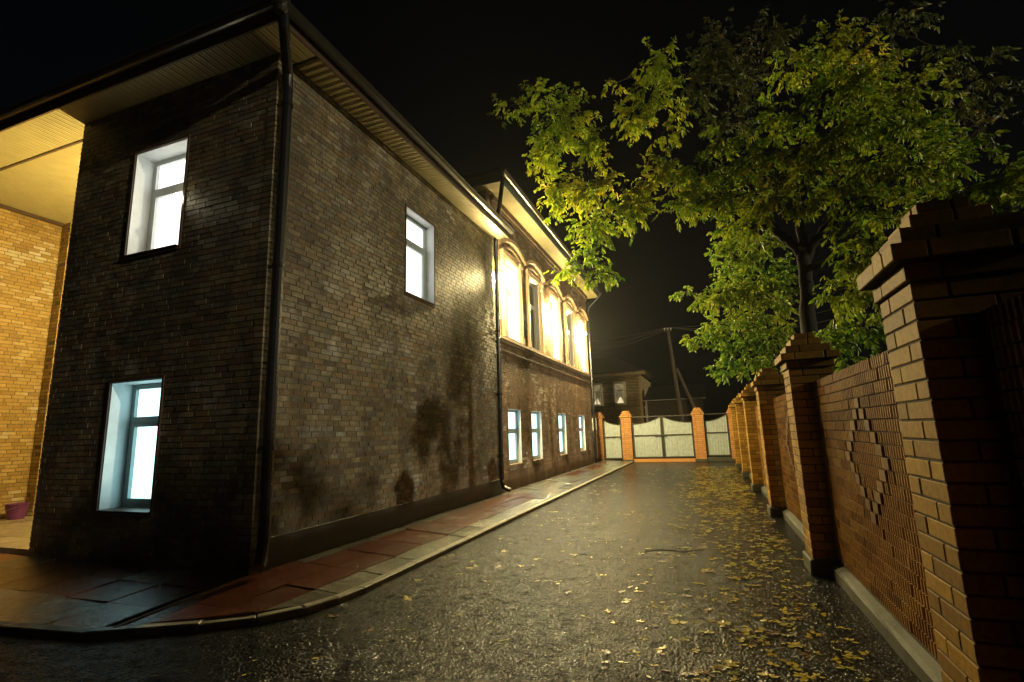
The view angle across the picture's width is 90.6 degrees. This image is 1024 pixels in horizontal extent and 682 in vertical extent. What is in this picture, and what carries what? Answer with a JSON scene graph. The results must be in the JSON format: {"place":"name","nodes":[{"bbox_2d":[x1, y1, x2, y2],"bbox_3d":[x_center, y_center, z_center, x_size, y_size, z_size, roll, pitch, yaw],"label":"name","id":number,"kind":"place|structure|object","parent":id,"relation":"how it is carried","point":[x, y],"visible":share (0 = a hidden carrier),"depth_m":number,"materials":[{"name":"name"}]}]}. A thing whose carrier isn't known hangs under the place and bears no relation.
{"place":"outdoors","nodes":[
{"label":"outdoors","id":0,"kind":"place"},
{"bbox_2d":[0,460,630,628],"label":"pavement","id":1,"kind":"structure","parent":0,"point":[63,592],"depth_m":4.87,"materials":[{"name":"red tile"}]},
{"bbox_2d":[105,574,247,627],"bbox_3d":[-2.759,2.193,4.272,0.110,0.127,1.160,-6,-11,20],"label":"drain channel","id":2,"kind":"object","parent":1,"relation":"on","point":[134,617],"visible":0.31,"depth_m":4.18,"materials":[{"name":"grey metal"}]},
{"bbox_2d":[0,0,514,576],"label":"brick building","id":3,"kind":"structure","parent":1,"relation":"on","point":[266,342],"depth_m":6.20,"materials":[{"name":"black brick"}]},
{"bbox_2d":[0,516,33,555],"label":"porch floor","id":4,"kind":"structure","parent":3,"relation":"attached to","point":[15,535],"depth_m":7.10,"materials":[{"name":"beige tile"}]},
{"bbox_2d":[4,502,29,519],"bbox_3d":[-8.612,2.958,8.805,0.339,0.260,0.325,-6,-11,20],"label":"bucket","id":5,"kind":"object","parent":4,"relation":"on","point":[14,511],"visible":1,"depth_m":8.71,"materials":[{"name":"pink plastic"}]},
{"bbox_2d":[94,375,165,516],"bbox_3d":[-4.210,1.200,5.869,0.926,1.516,0.475,-6,-11,20],"label":"window","id":6,"kind":"structure","parent":3,"relation":"in","point":[128,468],"depth_m":5.94,"materials":[{"name":"white glass"}]},
{"bbox_2d":[122,134,190,260],"bbox_3d":[-4.277,-1.716,6.377,0.986,1.456,0.455,-6,-11,20],"label":"window","id":7,"kind":"structure","parent":3,"relation":"in","point":[155,219],"depth_m":6.46,"materials":[{"name":"white glass"}]},
{"bbox_2d":[173,193,181,201],"bbox_3d":[-3.950,-1.702,6.061,0.088,0.110,0.177,-11,-14,40],"label":"jamb lamp","id":8,"kind":"object","parent":3,"relation":"attached to","point":[177,197],"visible":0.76,"depth_m":6.01,"materials":[{"name":"white glass"}]},
{"bbox_2d":[404,203,435,307],"bbox_3d":[-1.672,-1.373,8.497,0.395,1.516,0.966,-6,-11,20],"label":"window","id":9,"kind":"structure","parent":3,"relation":"in","point":[420,233],"depth_m":8.73,"materials":[{"name":"white glass"}]},
{"bbox_2d":[0,434,921,681],"bbox_3d":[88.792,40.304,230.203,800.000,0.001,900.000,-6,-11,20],"label":"asphalt road","id":10,"kind":"structure","parent":0,"point":[547,631],"depth_m":3.75,"materials":[{"name":"grey asphalt"}]},
{"bbox_2d":[0,461,633,640],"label":"kerb","id":11,"kind":"structure","parent":10,"relation":"on","point":[47,631],"depth_m":3.86,"materials":[{"name":"concrete"}]},
{"bbox_2d":[382,466,809,607],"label":"leaf litter","id":12,"kind":"object","parent":10,"relation":"on","point":[734,513],"visible":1,"depth_m":7.28,"materials":[{"name":"yellow plant"}]},
{"bbox_2d":[589,357,655,424],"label":"wooden house","id":13,"kind":"structure","parent":10,"relation":"on","point":[619,386],"depth_m":37.65,"materials":[{"name":"black wood"}]},
{"bbox_2d":[590,383,602,405],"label":"window","id":14,"kind":"structure","parent":13,"relation":"in","point":[598,394],"depth_m":38.10,"materials":[{"name":"black"}]},
{"bbox_2d":[613,381,626,404],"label":"window","id":15,"kind":"structure","parent":13,"relation":"in","point":[619,390],"depth_m":37.54,"materials":[{"name":"grey glass"}]},
{"bbox_2d":[619,411,634,460],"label":"gate pillar","id":16,"kind":"structure","parent":10,"relation":"on","point":[627,434],"depth_m":21.62,"materials":[{"name":"orange brick"}]},
{"bbox_2d":[631,414,695,461],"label":"double gate","id":17,"kind":"structure","parent":16,"relation":"attached to","point":[676,440],"depth_m":21.17,"materials":[{"name":"white metal"}]},
{"bbox_2d":[654,644,666,652],"bbox_3d":[0.944,1.938,3.191,0.104,0.008,0.118,-16,-14,29],"label":"fallen leaf","id":18,"kind":"object","parent":10,"relation":"on","point":[661,648],"visible":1,"depth_m":3.20,"materials":[{"name":"yellow plant"}]},
{"bbox_2d":[645,548,700,551],"bbox_3d":[1.821,2.344,5.675,0.644,0.030,0.087,-2,-10,-1],"label":"twig","id":19,"kind":"object","parent":10,"relation":"on","point":[671,550],"visible":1,"depth_m":5.67,"materials":[{"name":"brown wood"}]},
{"bbox_2d":[671,618,687,623],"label":"fallen leaf","id":20,"kind":"object","parent":10,"relation":"on","point":[677,621],"visible":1,"depth_m":3.61,"materials":[{"name":"yellow plant"}]},
{"bbox_2d":[664,327,705,437],"bbox_3d":[10.517,2.756,30.183,2.237,7.499,0.316,-6,-11,20],"label":"utility pole","id":21,"kind":"object","parent":10,"relation":"on","point":[676,385],"visible":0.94,"depth_m":30.37,"materials":[{"name":"brown wood"}]},
{"bbox_2d":[593,299,829,340],"bbox_3d":[9.364,-0.888,31.175,18.486,0.614,0.116,-9,-12,33],"label":"power line","id":22,"kind":"object","parent":21,"relation":"attached to","point":[674,327],"visible":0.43,"depth_m":30.78,"materials":[{"name":"grey metal"}]},
{"bbox_2d":[592,319,832,352],"bbox_3d":[9.718,-0.350,30.947,18.486,0.978,0.116,-9,-12,33],"label":"power line","id":23,"kind":"object","parent":21,"relation":"attached to","point":[692,330],"visible":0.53,"depth_m":31.04,"materials":[{"name":"grey metal"}]},
{"bbox_2d":[591,307,837,346],"bbox_3d":[9.544,-0.536,31.046,18.486,0.564,0.116,-9,-12,33],"label":"power line","id":24,"kind":"object","parent":21,"relation":"attached to","point":[687,328],"visible":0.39,"depth_m":30.89,"materials":[{"name":"grey metal"}]},
{"bbox_2d":[681,670,694,676],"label":"fallen leaf","id":25,"kind":"object","parent":10,"relation":"on","point":[685,674],"visible":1,"depth_m":2.86,"materials":[{"name":"beige plant"}]},
{"bbox_2d":[690,408,707,461],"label":"gate pillar","id":26,"kind":"structure","parent":10,"relation":"on","point":[699,434],"depth_m":20.60,"materials":[{"name":"orange brick"}]},
{"bbox_2d":[697,667,710,676],"bbox_3d":[1.091,1.873,2.861,0.074,0.009,0.109,-4,-10,10],"label":"fallen leaf","id":27,"kind":"object","parent":10,"relation":"on","point":[705,671],"visible":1,"depth_m":2.88,"materials":[{"name":"brown plant"}]},
{"bbox_2d":[703,413,731,460],"bbox_3d":[8.307,3.891,20.487,0.900,1.920,0.200,-6,-11,20],"label":"metal fence panel","id":28,"kind":"object","parent":10,"relation":"on","point":[717,436],"visible":1,"depth_m":20.46,"materials":[{"name":"metal"}]},
{"bbox_2d":[715,660,734,667],"bbox_3d":[1.236,1.883,2.941,0.100,0.010,0.095,-9,-13,36],"label":"fallen leaf","id":29,"kind":"object","parent":10,"relation":"on","point":[729,664],"visible":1,"depth_m":2.94,"materials":[{"name":"yellow plant"}]},
{"bbox_2d":[726,408,735,460],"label":"gate pillar","id":30,"kind":"structure","parent":10,"relation":"on","point":[728,412],"depth_m":20.20,"materials":[{"name":"orange brick"}]},
{"bbox_2d":[668,220,799,385],"bbox_3d":[4.966,0.093,10.927,2.826,6.171,1.914,-6,-11,20],"label":"bushy maple","id":31,"kind":"object","parent":10,"relation":"on","point":[737,293],"visible":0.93,"depth_m":10.84,"materials":[{"name":"green plant"}]},
{"bbox_2d":[728,399,741,467],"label":"brick pillar","id":32,"kind":"structure","parent":10,"relation":"on","point":[738,463],"depth_m":16.89,"materials":[{"name":"brick"}]},
{"bbox_2d":[729,676,743,681],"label":"fallen leaf","id":33,"kind":"object","parent":10,"relation":"on","point":[734,678],"visible":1,"depth_m":2.77,"materials":[{"name":"yellow plant"}]},
{"bbox_2d":[732,393,750,476],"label":"brick pillar","id":34,"kind":"structure","parent":10,"relation":"on","point":[742,435],"depth_m":13.90,"materials":[{"name":"brick"}]},
{"bbox_2d":[741,628,750,634],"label":"fallen leaf","id":35,"kind":"object","parent":10,"relation":"on","point":[746,633],"visible":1,"depth_m":3.42,"materials":[{"name":"yellow plant"}]},
{"bbox_2d":[486,9,1010,336],"bbox_3d":[2.894,-1.553,8.270,7.620,8.589,2.056,-9,-12,34],"label":"maple tree","id":36,"kind":"object","parent":10,"relation":"on","point":[930,149],"visible":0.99,"depth_m":7.39,"materials":[{"name":"green plant"}]},
{"bbox_2d":[739,384,763,491],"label":"brick pillar","id":37,"kind":"structure","parent":10,"relation":"on","point":[747,395],"depth_m":10.88,"materials":[{"name":"brick"}]},
{"bbox_2d":[755,406,767,498],"bbox_3d":[4.789,2.074,9.429,0.205,1.805,2.866,-6,-11,20],"label":"fence panel","id":38,"kind":"object","parent":10,"relation":"on","point":[764,490],"visible":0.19,"depth_m":10.44,"materials":[{"name":"brown brick"}]},
{"bbox_2d":[757,671,778,677],"bbox_3d":[1.422,1.856,2.818,0.086,0.011,0.091,0,-10,-12],"label":"fallen leaf","id":39,"kind":"object","parent":10,"relation":"on","point":[770,675],"visible":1,"depth_m":2.82,"materials":[{"name":"yellow plant"}]},
{"bbox_2d":[750,368,786,516],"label":"brick pillar","id":40,"kind":"structure","parent":10,"relation":"on","point":[767,385],"depth_m":7.89,"materials":[{"name":"brick"}]},
{"bbox_2d":[764,649,776,656],"bbox_3d":[1.588,1.899,3.093,0.109,0.007,0.099,-1,-4,-16],"label":"fallen leaf","id":41,"kind":"object","parent":10,"relation":"on","point":[771,654],"visible":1,"depth_m":3.07,"materials":[{"name":"yellow plant"}]},
{"bbox_2d":[778,659,794,664],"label":"fallen leaf","id":42,"kind":"object","parent":10,"relation":"on","point":[788,663],"visible":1,"depth_m":2.96,"materials":[{"name":"yellow plant"}]},
{"bbox_2d":[773,393,804,542],"bbox_3d":[3.624,1.563,6.406,0.205,1.805,2.866,-6,-11,20],"label":"fence panel","id":43,"kind":"object","parent":10,"relation":"on","point":[792,517],"visible":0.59,"depth_m":6.97,"materials":[{"name":"brown brick"}]},
{"bbox_2d":[786,641,802,647],"bbox_3d":[1.774,1.910,3.192,0.095,0.010,0.090,-4,-11,13],"label":"fallen leaf","id":44,"kind":"object","parent":10,"relation":"on","point":[797,643],"visible":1,"depth_m":3.20,"materials":[{"name":"yellow plant"}]},
{"bbox_2d":[793,671,807,675],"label":"fallen leaf","id":45,"kind":"object","parent":10,"relation":"on","point":[796,674],"visible":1,"depth_m":2.82,"materials":[{"name":"yellow plant"}]},
{"bbox_2d":[800,652,809,657],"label":"fallen leaf","id":46,"kind":"object","parent":10,"relation":"on","point":[804,653],"visible":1,"depth_m":3.05,"materials":[{"name":"brown plant"}]},
{"bbox_2d":[799,674,815,681],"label":"fallen leaf","id":47,"kind":"object","parent":10,"relation":"on","point":[806,676],"visible":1,"depth_m":2.77,"materials":[{"name":"yellow plant"}]},
{"bbox_2d":[774,332,840,576],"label":"brick pillar","id":48,"kind":"structure","parent":10,"relation":"on","point":[804,361],"depth_m":4.87,"materials":[{"name":"brick"}]},
{"bbox_2d":[832,656,843,663],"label":"fallen leaf","id":49,"kind":"object","parent":10,"relation":"on","point":[836,658],"visible":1,"depth_m":2.96,"materials":[{"name":"yellow plant"}]},
{"bbox_2d":[837,664,854,670],"bbox_3d":[1.890,1.848,2.862,0.111,0.007,0.100,-6,-15,24],"label":"fallen leaf","id":50,"kind":"object","parent":10,"relation":"on","point":[843,667],"visible":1,"depth_m":2.88,"materials":[{"name":"yellow plant"}]},
{"bbox_2d":[673,0,1023,201],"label":"tall dark tree","id":51,"kind":"object","parent":10,"relation":"on","point":[954,51],"visible":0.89,"depth_m":12.38,"materials":[{"name":"green plant"}]},
{"bbox_2d":[813,350,942,681],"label":"fence panel","id":52,"kind":"object","parent":10,"relation":"on","point":[878,569],"visible":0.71,"depth_m":3.31,"materials":[{"name":"brown brick"}]},
{"bbox_2d":[780,146,1023,374],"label":"green sapling","id":53,"kind":"object","parent":10,"relation":"on","point":[979,193],"visible":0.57,"depth_m":5.89,"materials":[{"name":"green plant"}]},
{"bbox_2d":[857,196,1023,681],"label":"brick pillar","id":54,"kind":"structure","parent":10,"relation":"on","point":[936,276],"depth_m":1.91,"materials":[{"name":"brick"}]},
{"bbox_2d":[980,293,1023,531],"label":"fence panel","id":55,"kind":"object","parent":10,"relation":"on","point":[1003,323],"visible":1,"depth_m":1.76,"materials":[{"name":"brown brick"}]},
{"bbox_2d":[0,0,1023,426],"label":"sky","id":56,"kind":"structure","parent":0,"point":[440,64],"materials":[{"name":"black"}]},
{"bbox_2d":[463,168,601,492],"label":"old building","id":57,"kind":"structure","parent":0,"point":[545,411],"depth_m":14.34,"materials":[{"name":"brown brick"}]},
{"bbox_2d":[499,270,505,279],"bbox_3d":[-0.299,-1.534,11.744,0.335,0.258,0.150,-6,-11,20],"label":"floodlight","id":58,"kind":"object","parent":57,"relation":"attached to","point":[502,275],"visible":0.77,"depth_m":11.66,"materials":[{"name":"grey metal"}]},
{"bbox_2d":[498,238,525,344],"bbox_3d":[-0.111,-1.270,12.961,0.460,2.610,1.800,-6,-11,20],"label":"window","id":59,"kind":"structure","parent":57,"relation":"in","point":[512,306],"depth_m":13.24,"materials":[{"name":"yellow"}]},
{"bbox_2d":[508,409,523,465],"bbox_3d":[-0.042,2.322,12.284,0.335,1.320,0.880,-6,-11,20],"label":"window","id":60,"kind":"structure","parent":57,"relation":"in","point":[514,416],"depth_m":12.52,"materials":[{"name":"white glass"}]},
{"bbox_2d":[524,260,545,353],"bbox_3d":[0.532,-0.987,14.629,0.460,2.610,1.800,-6,-11,20],"label":"window","id":61,"kind":"structure","parent":57,"relation":"in","point":[534,286],"depth_m":14.93,"materials":[{"name":"glass"}]},
{"bbox_2d":[531,411,543,460],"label":"window","id":62,"kind":"structure","parent":57,"relation":"in","point":[537,448],"depth_m":14.13,"materials":[{"name":"white glass"}]},
{"bbox_2d":[545,309,555,315],"bbox_3d":[1.192,-0.880,15.615,0.335,0.258,0.150,-6,-11,20],"label":"floodlight","id":63,"kind":"object","parent":57,"relation":"attached to","point":[553,311],"visible":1,"depth_m":15.55,"materials":[{"name":"grey metal"}]},
{"bbox_2d":[544,279,562,361],"bbox_3d":[1.249,-0.673,16.491,0.460,2.610,1.800,-6,-11,20],"label":"window","id":64,"kind":"structure","parent":57,"relation":"in","point":[553,322],"depth_m":16.80,"materials":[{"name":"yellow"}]},
{"bbox_2d":[558,413,566,455],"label":"window","id":65,"kind":"structure","parent":57,"relation":"in","point":[562,418],"depth_m":16.61,"materials":[{"name":"white glass"}]},
{"bbox_2d":[561,295,577,368],"bbox_3d":[1.984,-0.350,18.399,0.460,2.610,1.800,-6,-11,20],"label":"window","id":66,"kind":"structure","parent":57,"relation":"in","point":[569,318],"depth_m":18.73,"materials":[{"name":"white glass"}]},
{"bbox_2d":[576,307,588,373],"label":"window","id":67,"kind":"structure","parent":57,"relation":"in","point":[582,340],"depth_m":20.54,"materials":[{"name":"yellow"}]},
{"bbox_2d":[579,415,586,451],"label":"window","id":68,"kind":"structure","parent":57,"relation":"in","point":[581,418],"depth_m":19.17,"materials":[{"name":"white glass"}]},
{"bbox_2d":[592,412,606,461],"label":"gate pillar","id":69,"kind":"structure","parent":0,"point":[599,416],"depth_m":22.01,"materials":[{"name":"orange brick"}]},
{"bbox_2d":[603,420,622,458],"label":"wicket gate","id":70,"kind":"structure","parent":69,"relation":"attached to","point":[613,441],"depth_m":21.91,"materials":[{"name":"grey metal"}]},
{"bbox_2d":[643,383,706,448],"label":"house","id":71,"kind":"structure","parent":0,"point":[654,395],"depth_m":33.48,"materials":[{"name":"brown wood"}]}
]}

